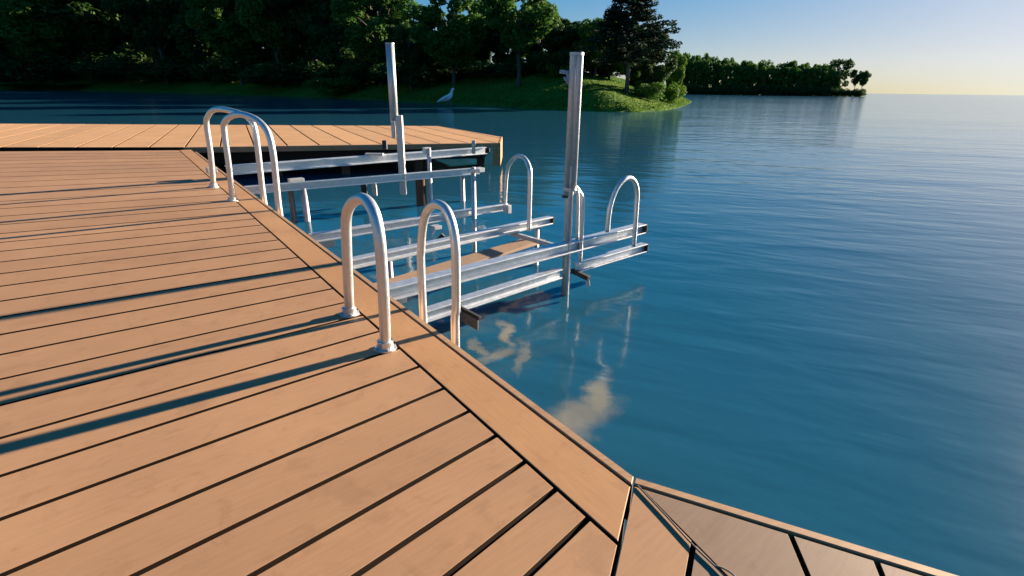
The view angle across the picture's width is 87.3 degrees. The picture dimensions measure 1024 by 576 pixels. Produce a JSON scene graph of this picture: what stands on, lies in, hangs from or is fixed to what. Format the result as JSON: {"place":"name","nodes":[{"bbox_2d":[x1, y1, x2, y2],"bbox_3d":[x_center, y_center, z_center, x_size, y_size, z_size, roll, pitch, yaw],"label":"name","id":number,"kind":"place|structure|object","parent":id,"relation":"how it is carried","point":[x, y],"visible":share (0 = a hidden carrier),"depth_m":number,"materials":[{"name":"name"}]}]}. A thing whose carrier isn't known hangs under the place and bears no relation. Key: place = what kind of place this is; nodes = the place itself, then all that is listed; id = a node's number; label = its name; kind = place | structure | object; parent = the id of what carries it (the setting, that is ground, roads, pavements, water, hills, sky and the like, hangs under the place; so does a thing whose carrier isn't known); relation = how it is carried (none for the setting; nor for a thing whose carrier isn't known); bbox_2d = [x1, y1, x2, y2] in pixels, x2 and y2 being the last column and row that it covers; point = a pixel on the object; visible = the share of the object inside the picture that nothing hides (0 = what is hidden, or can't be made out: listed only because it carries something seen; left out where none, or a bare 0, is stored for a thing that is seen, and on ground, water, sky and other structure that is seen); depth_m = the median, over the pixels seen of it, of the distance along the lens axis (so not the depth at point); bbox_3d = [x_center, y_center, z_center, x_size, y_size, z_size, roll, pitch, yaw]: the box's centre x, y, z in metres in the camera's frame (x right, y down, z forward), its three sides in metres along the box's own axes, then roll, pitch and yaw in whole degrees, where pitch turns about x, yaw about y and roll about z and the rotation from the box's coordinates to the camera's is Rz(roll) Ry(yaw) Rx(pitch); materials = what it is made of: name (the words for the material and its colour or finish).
{"place":"outdoors","nodes":[
{"label":"outdoors","id":0,"kind":"place"},
{"bbox_2d":[0,76,295,95],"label":"wooded shore","id":1,"kind":"structure","parent":0,"point":[178,86],"depth_m":178.09,"materials":[{"name":"green plant"}]},
{"bbox_2d":[0,0,76,82],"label":"broadleaf tree","id":2,"kind":"object","parent":1,"relation":"on","point":[17,31],"visible":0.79,"depth_m":182.82,"materials":[{"name":"green plant"}]},
{"bbox_2d":[40,3,104,57],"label":"broadleaf tree","id":3,"kind":"object","parent":1,"relation":"on","point":[74,47],"visible":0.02,"depth_m":203.77,"materials":[{"name":"green plant"}]},
{"bbox_2d":[27,0,125,56],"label":"broadleaf tree","id":4,"kind":"object","parent":1,"relation":"on","point":[94,35],"visible":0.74,"depth_m":187.98,"materials":[{"name":"green plant"}]},
{"bbox_2d":[53,58,105,77],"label":"bush","id":5,"kind":"object","parent":1,"relation":"on","point":[69,72],"visible":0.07,"depth_m":193.26,"materials":[{"name":"green plant"}]},
{"bbox_2d":[55,51,152,81],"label":"bush","id":6,"kind":"object","parent":1,"relation":"on","point":[91,75],"visible":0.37,"depth_m":188.54,"materials":[{"name":"green plant"}]},
{"bbox_2d":[74,0,151,61],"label":"broadleaf tree","id":7,"kind":"object","parent":1,"relation":"on","point":[129,46],"visible":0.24,"depth_m":196.04,"materials":[{"name":"green plant"}]},
{"bbox_2d":[88,54,150,80],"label":"bush","id":8,"kind":"object","parent":1,"relation":"on","point":[116,60],"visible":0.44,"depth_m":182.30,"materials":[{"name":"green plant"}]},
{"bbox_2d":[93,62,179,81],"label":"bush","id":9,"kind":"object","parent":1,"relation":"on","point":[134,73],"visible":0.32,"depth_m":177.91,"materials":[{"name":"green plant"}]},
{"bbox_2d":[100,0,177,84],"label":"broadleaf tree","id":10,"kind":"object","parent":1,"relation":"on","point":[150,37],"visible":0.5,"depth_m":169.58,"materials":[{"name":"green plant"}]},
{"bbox_2d":[123,1,190,65],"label":"broadleaf tree","id":11,"kind":"object","parent":1,"relation":"on","point":[171,49],"visible":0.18,"depth_m":179.18,"materials":[{"name":"green plant"}]},
{"bbox_2d":[142,53,213,82],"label":"bush","id":12,"kind":"object","parent":1,"relation":"on","point":[169,67],"visible":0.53,"depth_m":173.94,"materials":[{"name":"green plant"}]},
{"bbox_2d":[140,0,223,66],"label":"broadleaf tree","id":13,"kind":"object","parent":1,"relation":"on","point":[195,46],"visible":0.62,"depth_m":165.84,"materials":[{"name":"green plant"}]},
{"bbox_2d":[184,0,266,84],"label":"broadleaf tree","id":14,"kind":"object","parent":1,"relation":"on","point":[217,33],"visible":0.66,"depth_m":150.88,"materials":[{"name":"green plant"}]},
{"bbox_2d":[206,52,274,82],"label":"bush","id":15,"kind":"object","parent":1,"relation":"on","point":[227,64],"visible":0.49,"depth_m":156.78,"materials":[{"name":"green plant"}]},
{"bbox_2d":[220,0,298,64],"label":"broadleaf tree","id":16,"kind":"object","parent":1,"relation":"on","point":[229,7],"visible":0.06,"depth_m":155.92,"materials":[{"name":"green plant"}]},
{"bbox_2d":[234,0,294,87],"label":"broadleaf tree","id":17,"kind":"object","parent":1,"relation":"on","point":[257,20],"visible":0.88,"depth_m":138.87,"materials":[{"name":"green plant"}]},
{"bbox_2d":[238,64,320,86],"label":"bush","id":18,"kind":"object","parent":1,"relation":"on","point":[250,79],"visible":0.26,"depth_m":144.09,"materials":[{"name":"green plant"}]},
{"bbox_2d":[256,0,322,65],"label":"broadleaf tree","id":19,"kind":"object","parent":1,"relation":"on","point":[287,53],"visible":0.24,"depth_m":150.34,"materials":[{"name":"green plant"}]},
{"bbox_2d":[282,72,691,111],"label":"grassy bank","id":20,"kind":"structure","parent":0,"point":[298,91],"depth_m":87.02,"materials":[{"name":"green plant"}]},
{"bbox_2d":[252,62,333,84],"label":"bush","id":21,"kind":"object","parent":20,"relation":"on","point":[286,73],"visible":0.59,"depth_m":140.47,"materials":[{"name":"green plant"}]},
{"bbox_2d":[260,0,331,63],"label":"broadleaf tree","id":22,"kind":"object","parent":20,"relation":"on","point":[274,10],"visible":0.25,"depth_m":138.60,"materials":[{"name":"green plant"}]},
{"bbox_2d":[292,63,336,83],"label":"bush","id":23,"kind":"object","parent":20,"relation":"on","point":[309,67],"visible":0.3,"depth_m":136.80,"materials":[{"name":"green plant"}]},
{"bbox_2d":[294,0,373,64],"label":"broadleaf tree","id":24,"kind":"object","parent":20,"relation":"on","point":[304,22],"visible":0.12,"depth_m":134.76,"materials":[{"name":"green plant"}]},
{"bbox_2d":[306,23,369,74],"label":"broadleaf tree","id":25,"kind":"object","parent":20,"relation":"on","point":[334,50],"visible":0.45,"depth_m":122.03,"materials":[{"name":"green plant"}]},
{"bbox_2d":[310,64,370,81],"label":"bush","id":26,"kind":"object","parent":20,"relation":"on","point":[321,74],"visible":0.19,"depth_m":127.22,"materials":[{"name":"green plant"}]},
{"bbox_2d":[328,0,394,42],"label":"broadleaf tree","id":27,"kind":"object","parent":20,"relation":"on","point":[374,7],"visible":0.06,"depth_m":126.44,"materials":[{"name":"green plant"}]},
{"bbox_2d":[337,56,403,82],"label":"bush","id":28,"kind":"object","parent":20,"relation":"on","point":[351,68],"visible":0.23,"depth_m":119.06,"materials":[{"name":"green plant"}]},
{"bbox_2d":[329,0,420,84],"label":"broadleaf tree","id":29,"kind":"object","parent":20,"relation":"on","point":[361,45],"visible":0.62,"depth_m":114.39,"materials":[{"name":"green plant"}]},
{"bbox_2d":[357,63,401,83],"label":"bush","id":30,"kind":"object","parent":20,"relation":"on","point":[370,74],"visible":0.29,"depth_m":117.52,"materials":[{"name":"green plant"}]},
{"bbox_2d":[384,21,434,89],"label":"broadleaf tree","id":31,"kind":"object","parent":20,"relation":"on","point":[410,54],"visible":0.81,"depth_m":105.28,"materials":[{"name":"green plant"}]},
{"bbox_2d":[374,63,447,87],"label":"bush","id":32,"kind":"object","parent":20,"relation":"on","point":[422,76],"visible":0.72,"depth_m":106.76,"materials":[{"name":"green plant"}]},
{"bbox_2d":[410,0,486,85],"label":"broadleaf tree","id":33,"kind":"object","parent":20,"relation":"on","point":[445,45],"visible":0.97,"depth_m":96.79,"materials":[{"name":"green plant"}]},
{"bbox_2d":[430,63,477,80],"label":"bush","id":34,"kind":"object","parent":20,"relation":"on","point":[458,76],"visible":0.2,"depth_m":111.32,"materials":[{"name":"green plant"}]},
{"bbox_2d":[432,63,478,76],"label":"bush","id":35,"kind":"object","parent":20,"relation":"on","point":[448,74],"visible":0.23,"depth_m":108.20,"materials":[{"name":"green plant"}]},
{"bbox_2d":[445,12,491,65],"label":"broadleaf tree","id":36,"kind":"object","parent":20,"relation":"on","point":[448,16],"visible":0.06,"depth_m":108.86,"materials":[{"name":"green plant"}]},
{"bbox_2d":[449,6,504,62],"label":"broadleaf tree","id":37,"kind":"object","parent":20,"relation":"on","point":[483,54],"visible":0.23,"depth_m":103.65,"materials":[{"name":"green plant"}]},
{"bbox_2d":[462,63,506,77],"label":"bush","id":38,"kind":"object","parent":20,"relation":"on","point":[481,74],"visible":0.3,"depth_m":101.17,"materials":[{"name":"green plant"}]},
{"bbox_2d":[467,61,537,77],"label":"bush","id":39,"kind":"object","parent":20,"relation":"on","point":[509,71],"visible":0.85,"depth_m":95.27,"materials":[{"name":"green plant"}]},
{"bbox_2d":[482,16,525,63],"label":"broadleaf tree","id":40,"kind":"object","parent":20,"relation":"on","point":[500,56],"visible":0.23,"depth_m":104.51,"materials":[{"name":"green plant"}]},
{"bbox_2d":[477,0,561,85],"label":"broadleaf tree","id":41,"kind":"object","parent":20,"relation":"on","point":[519,34],"visible":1,"depth_m":82.21,"materials":[{"name":"green plant"}]},
{"bbox_2d":[503,51,562,70],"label":"bush","id":42,"kind":"object","parent":20,"relation":"on","point":[521,59],"visible":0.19,"depth_m":94.58,"materials":[{"name":"green plant"}]},
{"bbox_2d":[517,6,570,60],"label":"broadleaf tree","id":43,"kind":"object","parent":20,"relation":"on","point":[536,47],"visible":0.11,"depth_m":99.48,"materials":[{"name":"green plant"}]},
{"bbox_2d":[545,64,569,77],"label":"bush","id":44,"kind":"object","parent":20,"relation":"on","point":[553,73],"visible":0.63,"depth_m":87.10,"materials":[{"name":"green plant"}]},
{"bbox_2d":[539,27,578,54],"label":"broadleaf tree","id":45,"kind":"object","parent":20,"relation":"on","point":[558,40],"visible":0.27,"depth_m":92.14,"materials":[{"name":"green plant"}]},
{"bbox_2d":[539,21,581,50],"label":"broadleaf tree","id":46,"kind":"object","parent":20,"relation":"on","point":[568,26],"visible":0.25,"depth_m":93.39,"materials":[{"name":"green plant"}]},
{"bbox_2d":[545,56,637,76],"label":"bush","id":47,"kind":"object","parent":20,"relation":"on","point":[614,67],"visible":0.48,"depth_m":88.54,"materials":[{"name":"green plant"}]},
{"bbox_2d":[572,17,615,76],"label":"broadleaf tree","id":48,"kind":"object","parent":20,"relation":"on","point":[584,32],"visible":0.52,"depth_m":83.89,"materials":[{"name":"green plant"}]},
{"bbox_2d":[576,0,682,92],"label":"pine tree","id":49,"kind":"object","parent":20,"relation":"on","point":[618,35],"visible":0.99,"depth_m":73.20,"materials":[{"name":"green plant"}]},
{"bbox_2d":[617,25,670,86],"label":"broadleaf tree","id":50,"kind":"object","parent":20,"relation":"on","point":[635,73],"visible":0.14,"depth_m":91.60,"materials":[{"name":"green plant"}]},
{"bbox_2d":[633,80,665,101],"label":"bush","id":51,"kind":"object","parent":20,"relation":"on","point":[655,89],"visible":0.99,"depth_m":76.32,"materials":[{"name":"green plant"}]},
{"bbox_2d":[639,50,677,85],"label":"broadleaf tree","id":52,"kind":"object","parent":20,"relation":"on","point":[652,74],"visible":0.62,"depth_m":78.41,"materials":[{"name":"green plant"}]},
{"bbox_2d":[659,81,686,103],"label":"bush","id":53,"kind":"object","parent":20,"relation":"on","point":[671,93],"visible":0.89,"depth_m":83.47,"materials":[{"name":"green plant"}]},
{"bbox_2d":[664,53,687,88],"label":"broadleaf tree","id":54,"kind":"object","parent":20,"relation":"on","point":[677,75],"visible":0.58,"depth_m":84.83,"materials":[{"name":"green plant"}]},
{"bbox_2d":[0,90,1023,575],"bbox_3d":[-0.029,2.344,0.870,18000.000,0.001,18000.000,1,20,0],"label":"water","id":55,"kind":"structure","parent":0,"point":[804,312],"depth_m":7.24,"materials":[{"name":"blue liquid"}]},
{"bbox_2d":[0,124,501,175],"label":"swimming platform","id":56,"kind":"structure","parent":55,"relation":"in","point":[297,142],"depth_m":16.96,"materials":[{"name":"brown wood"}]},
{"bbox_2d":[0,150,633,575],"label":"wooden dock","id":57,"kind":"object","parent":55,"relation":"in","point":[198,376],"visible":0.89,"depth_m":2.77,"materials":[{"name":"brown wood"}]},
{"bbox_2d":[203,106,267,204],"bbox_3d":[-4.377,-1.616,8.520,1.672,2.398,0.166,15,25,33],"label":"grab rail","id":58,"kind":"object","parent":57,"relation":"attached to","point":[210,112],"visible":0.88,"depth_m":8.12,"materials":[{"name":"metal"}]},
{"bbox_2d":[220,111,282,215],"bbox_3d":[-3.678,-1.259,7.617,1.249,2.374,0.167,14,24,32],"label":"grab rail","id":59,"kind":"object","parent":57,"relation":"attached to","point":[226,119],"visible":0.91,"depth_m":7.30,"materials":[{"name":"metal"}]},
{"bbox_2d":[340,193,396,353],"bbox_3d":[-1.013,-0.163,3.589,0.142,0.995,0.835,-13,24,-33],"label":"grab rail","id":60,"kind":"object","parent":57,"relation":"attached to","point":[385,344],"visible":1,"depth_m":3.40,"materials":[{"name":"metal"}]},
{"bbox_2d":[205,43,485,221],"bbox_3d":[-2.803,-2.428,11.301,6.229,5.023,1.173,-15,26,-37],"label":"boat lift","id":61,"kind":"object","parent":55,"relation":"in","point":[401,156],"visible":0.8,"depth_m":11.12,"materials":[{"name":"metal"}]},
{"bbox_2d":[417,200,460,346],"bbox_3d":[-0.542,0.365,4.046,0.061,2.088,0.607,-13,25,-33],"label":"grab rail","id":62,"kind":"object","parent":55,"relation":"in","point":[442,206],"visible":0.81,"depth_m":3.74,"materials":[{"name":"metal"}]},
{"bbox_2d":[437,88,453,105],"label":"heron","id":63,"kind":"object","parent":55,"relation":"in","point":[447,97],"visible":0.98,"depth_m":76.99},
{"bbox_2d":[308,52,648,329],"bbox_3d":[-0.307,-0.727,7.139,4.331,4.388,2.833,-16,26,-38],"label":"boat lift","id":64,"kind":"object","parent":55,"relation":"in","point":[475,264],"visible":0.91,"depth_m":6.64,"materials":[{"name":"metal"}]},
{"bbox_2d":[616,478,957,575],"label":"angled dock section","id":65,"kind":"object","parent":55,"relation":"in","point":[736,541],"visible":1,"depth_m":2.02,"materials":[{"name":"brown wood"}]},
{"bbox_2d":[637,485,734,575],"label":"cord","id":66,"kind":"object","parent":65,"relation":"on","point":[691,543],"visible":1,"depth_m":2.02,"materials":[{"name":"grey"}]},
{"bbox_2d":[263,0,1023,94],"label":"sky","id":67,"kind":"structure","parent":0,"point":[958,47],"materials":[{"name":"blue"}]},
{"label":"far point","id":68,"kind":"structure","parent":0,"visible":0},
{"bbox_2d":[680,60,693,85],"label":"broadleaf tree","id":69,"kind":"object","parent":68,"relation":"on","point":[688,68],"visible":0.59,"depth_m":441.00,"materials":[{"name":"green plant"}]},
{"bbox_2d":[689,59,702,86],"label":"broadleaf tree","id":70,"kind":"object","parent":68,"relation":"on","point":[694,80],"visible":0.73,"depth_m":442.13,"materials":[{"name":"green plant"}]},
{"bbox_2d":[696,53,708,86],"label":"broadleaf tree","id":71,"kind":"object","parent":68,"relation":"on","point":[703,58],"visible":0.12,"depth_m":450.51,"materials":[{"name":"green plant"}]},
{"bbox_2d":[696,59,711,86],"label":"broadleaf tree","id":72,"kind":"object","parent":68,"relation":"on","point":[706,72],"visible":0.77,"depth_m":439.48,"materials":[{"name":"green plant"}]},
{"bbox_2d":[705,55,718,86],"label":"broadleaf tree","id":73,"kind":"object","parent":68,"relation":"on","point":[713,59],"visible":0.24,"depth_m":447.57,"materials":[{"name":"green plant"}]},
{"bbox_2d":[706,62,721,87],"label":"broadleaf tree","id":74,"kind":"object","parent":68,"relation":"on","point":[711,79],"visible":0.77,"depth_m":440.35,"materials":[{"name":"green plant"}]},
{"bbox_2d":[710,59,728,84],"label":"broadleaf tree","id":75,"kind":"object","parent":68,"relation":"on","point":[722,62],"visible":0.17,"depth_m":442.73,"materials":[{"name":"green plant"}]},
{"bbox_2d":[715,63,732,86],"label":"broadleaf tree","id":76,"kind":"object","parent":68,"relation":"on","point":[724,78],"visible":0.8,"depth_m":437.31,"materials":[{"name":"green plant"}]},
{"bbox_2d":[726,63,740,86],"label":"broadleaf tree","id":77,"kind":"object","parent":68,"relation":"on","point":[731,82],"visible":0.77,"depth_m":435.83,"materials":[{"name":"green plant"}]},
{"bbox_2d":[730,60,746,80],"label":"broadleaf tree","id":78,"kind":"object","parent":68,"relation":"on","point":[743,64],"visible":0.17,"depth_m":441.04,"materials":[{"name":"green plant"}]},
{"bbox_2d":[730,85,750,94],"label":"bush","id":79,"kind":"object","parent":68,"relation":"on","point":[741,89],"visible":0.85,"depth_m":430.27,"materials":[{"name":"green plant"}]},
{"bbox_2d":[734,67,748,86],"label":"broadleaf tree","id":80,"kind":"object","parent":68,"relation":"on","point":[743,70],"visible":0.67,"depth_m":436.58,"materials":[{"name":"green plant"}]},
{"bbox_2d":[741,64,759,86],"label":"broadleaf tree","id":81,"kind":"object","parent":68,"relation":"on","point":[752,68],"visible":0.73,"depth_m":433.99,"materials":[{"name":"green plant"}]},
{"bbox_2d":[749,70,765,85],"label":"broadleaf tree","id":82,"kind":"object","parent":68,"relation":"on","point":[760,75],"visible":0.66,"depth_m":433.48,"materials":[{"name":"green plant"}]},
{"bbox_2d":[749,84,765,94],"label":"bush","id":83,"kind":"object","parent":68,"relation":"on","point":[756,90],"visible":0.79,"depth_m":429.90,"materials":[{"name":"green plant"}]},
{"bbox_2d":[751,84,768,94],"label":"bush","id":84,"kind":"object","parent":68,"relation":"on","point":[762,86],"visible":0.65,"depth_m":429.12,"materials":[{"name":"green plant"}]},
{"bbox_2d":[758,66,773,86],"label":"broadleaf tree","id":85,"kind":"object","parent":68,"relation":"on","point":[767,74],"visible":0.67,"depth_m":432.89,"materials":[{"name":"green plant"}]},
{"bbox_2d":[757,60,774,84],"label":"broadleaf tree","id":86,"kind":"object","parent":68,"relation":"on","point":[761,64],"visible":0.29,"depth_m":441.60,"materials":[{"name":"green plant"}]},
{"bbox_2d":[767,69,784,86],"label":"broadleaf tree","id":87,"kind":"object","parent":68,"relation":"on","point":[777,73],"visible":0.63,"depth_m":431.29,"materials":[{"name":"green plant"}]},
{"bbox_2d":[774,67,794,86],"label":"broadleaf tree","id":88,"kind":"object","parent":68,"relation":"on","point":[784,83],"visible":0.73,"depth_m":429.07,"materials":[{"name":"green plant"}]},
{"bbox_2d":[774,86,795,94],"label":"bush","id":89,"kind":"object","parent":68,"relation":"on","point":[783,88],"visible":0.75,"depth_m":424.65,"materials":[{"name":"green plant"}]},
{"bbox_2d":[782,60,800,86],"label":"broadleaf tree","id":90,"kind":"object","parent":68,"relation":"on","point":[793,64],"visible":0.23,"depth_m":435.95,"materials":[{"name":"green plant"}]},
{"bbox_2d":[786,67,803,86],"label":"broadleaf tree","id":91,"kind":"object","parent":68,"relation":"on","point":[797,71],"visible":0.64,"depth_m":428.74,"materials":[{"name":"green plant"}]},
{"bbox_2d":[788,86,805,95],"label":"bush","id":92,"kind":"object","parent":68,"relation":"on","point":[798,90],"visible":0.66,"depth_m":422.60,"materials":[{"name":"green plant"}]},
{"bbox_2d":[793,64,808,86],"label":"broadleaf tree","id":93,"kind":"object","parent":68,"relation":"on","point":[802,67],"visible":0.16,"depth_m":432.69,"materials":[{"name":"green plant"}]},
{"bbox_2d":[794,72,810,86],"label":"broadleaf tree","id":94,"kind":"object","parent":68,"relation":"on","point":[803,79],"visible":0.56,"depth_m":428.36,"materials":[{"name":"green plant"}]},
{"bbox_2d":[804,66,822,86],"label":"broadleaf tree","id":95,"kind":"object","parent":68,"relation":"on","point":[812,71],"visible":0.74,"depth_m":425.02,"materials":[{"name":"green plant"}]},
{"bbox_2d":[812,63,828,86],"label":"broadleaf tree","id":96,"kind":"object","parent":68,"relation":"on","point":[825,67],"visible":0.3,"depth_m":429.00,"materials":[{"name":"green plant"}]},
{"bbox_2d":[814,71,830,87],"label":"broadleaf tree","id":97,"kind":"object","parent":68,"relation":"on","point":[822,82],"visible":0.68,"depth_m":425.08,"materials":[{"name":"green plant"}]},
{"bbox_2d":[817,87,833,95],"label":"bush","id":98,"kind":"object","parent":68,"relation":"on","point":[828,92],"visible":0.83,"depth_m":417.12,"materials":[{"name":"green plant"}]},
{"bbox_2d":[822,68,841,88],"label":"broadleaf tree","id":99,"kind":"object","parent":68,"relation":"on","point":[832,73],"visible":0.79,"depth_m":422.10,"materials":[{"name":"green plant"}]},
{"bbox_2d":[829,58,854,88],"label":"broadleaf tree","id":100,"kind":"object","parent":68,"relation":"on","point":[847,65],"visible":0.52,"depth_m":424.33,"materials":[{"name":"green plant"}]},
{"bbox_2d":[850,69,864,88],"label":"broadleaf tree","id":101,"kind":"object","parent":68,"relation":"on","point":[855,80],"visible":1,"depth_m":420.29,"materials":[{"name":"green plant"}]},
{"bbox_2d":[856,70,871,88],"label":"broadleaf tree","id":102,"kind":"object","parent":68,"relation":"on","point":[863,81],"visible":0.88,"depth_m":419.08,"materials":[{"name":"green plant"}]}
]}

